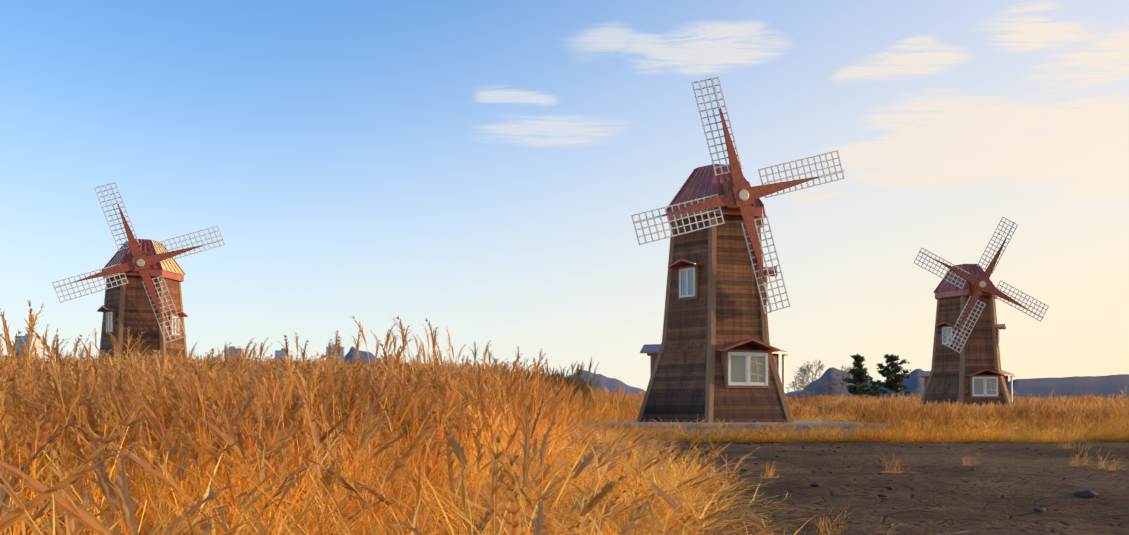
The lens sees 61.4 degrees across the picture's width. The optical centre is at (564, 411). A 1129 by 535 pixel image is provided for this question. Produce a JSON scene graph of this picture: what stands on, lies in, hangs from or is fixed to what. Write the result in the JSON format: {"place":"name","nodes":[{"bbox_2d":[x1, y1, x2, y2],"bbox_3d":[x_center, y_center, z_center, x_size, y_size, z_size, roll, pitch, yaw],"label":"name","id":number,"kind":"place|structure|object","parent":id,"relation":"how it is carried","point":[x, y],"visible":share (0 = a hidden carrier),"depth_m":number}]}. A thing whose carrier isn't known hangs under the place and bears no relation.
{"place":"outdoors","nodes":[
{"label":"outdoors","id":0,"kind":"place"},
{"bbox_2d":[344,347,380,363],"bbox_3d":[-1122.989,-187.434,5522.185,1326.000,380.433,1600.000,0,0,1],"label":"mountain","id":1,"kind":"structure","parent":0,"point":[353,351],"depth_m":5431.49},
{"bbox_2d":[146,444,970,533],"bbox_3d":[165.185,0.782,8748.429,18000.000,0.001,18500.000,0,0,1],"label":"ground","id":2,"kind":"structure","parent":0,"point":[745,457],"depth_m":12.36},
{"bbox_2d":[15,334,41,360],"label":"building","id":3,"kind":"structure","parent":2,"relation":"on","point":[26,339],"depth_m":905.73},
{"bbox_2d":[52,182,224,363],"bbox_3d":[-17.411,-4.373,39.360,6.302,9.351,4.356,0,0,-20],"label":"windmill","id":4,"kind":"object","parent":2,"relation":"on","point":[144,278],"visible":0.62,"depth_m":38.17},
{"bbox_2d":[227,346,248,358],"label":"building","id":5,"kind":"structure","parent":2,"relation":"on","point":[236,349],"depth_m":900.35},
{"bbox_2d":[275,348,292,362],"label":"building","id":6,"kind":"structure","parent":2,"relation":"on","point":[281,352],"depth_m":950.79},
{"bbox_2d":[326,344,343,362],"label":"building","id":7,"kind":"structure","parent":2,"relation":"on","point":[333,348],"depth_m":898.96},
{"bbox_2d":[631,77,844,422],"bbox_3d":[4.420,-4.401,27.606,6.415,9.408,4.356,0,0,-16],"label":"windmill","id":8,"kind":"object","parent":2,"relation":"on","point":[714,355],"visible":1,"depth_m":26.25},
{"bbox_2d":[786,379,815,398],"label":"bare tree","id":9,"kind":"object","parent":2,"relation":"on","point":[795,386],"visible":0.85,"depth_m":130.60},
{"bbox_2d":[794,368,827,396],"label":"bare tree","id":10,"kind":"object","parent":2,"relation":"on","point":[808,381],"visible":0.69,"depth_m":131.50},
{"bbox_2d":[794,360,860,396],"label":"bare tree","id":11,"kind":"object","parent":2,"relation":"on","point":[809,368],"visible":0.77,"depth_m":124.99},
{"bbox_2d":[818,366,851,396],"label":"bare tree","id":12,"kind":"object","parent":2,"relation":"on","point":[830,387],"visible":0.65,"depth_m":135.65},
{"bbox_2d":[842,353,875,400],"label":"pine","id":13,"kind":"object","parent":2,"relation":"on","point":[858,371],"visible":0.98,"depth_m":123.72},
{"bbox_2d":[612,440,1128,534],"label":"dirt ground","id":14,"kind":"structure","parent":2,"relation":"on","point":[1017,483],"depth_m":9.42},
{"bbox_2d":[867,380,883,398],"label":"pine","id":15,"kind":"object","parent":2,"relation":"on","point":[873,383],"visible":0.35,"depth_m":135.91},
{"bbox_2d":[870,354,910,398],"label":"pine","id":16,"kind":"object","parent":2,"relation":"on","point":[893,381],"visible":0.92,"depth_m":129.79},
{"bbox_2d":[0,0,1128,392],"label":"sky","id":17,"kind":"structure","parent":0,"point":[480,170]},
{"bbox_2d":[569,370,645,396],"bbox_3d":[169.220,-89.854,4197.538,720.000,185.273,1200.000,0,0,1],"label":"hills","id":18,"kind":"structure","parent":0,"point":[609,384],"depth_m":4071.55},
{"bbox_2d":[588,420,887,440],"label":"platform","id":19,"kind":"structure","parent":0,"point":[849,425],"depth_m":23.89},
{"bbox_2d":[785,390,801,396],"bbox_3d":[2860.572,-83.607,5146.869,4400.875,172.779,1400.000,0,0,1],"label":"hills","id":20,"kind":"structure","parent":0,"point":[793,392],"depth_m":5120.70},
{"bbox_2d":[786,367,1128,401],"bbox_3d":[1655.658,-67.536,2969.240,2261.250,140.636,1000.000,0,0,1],"label":"hills","id":21,"kind":"structure","parent":0,"point":[1098,386],"depth_m":2781.18},
{"bbox_2d":[914,217,1048,405],"bbox_3d":[19.388,-4.386,45.876,6.352,9.376,4.356,0,0,-1],"label":"windmill","id":22,"kind":"object","parent":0,"point":[966,365],"visible":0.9,"depth_m":44.53}
]}

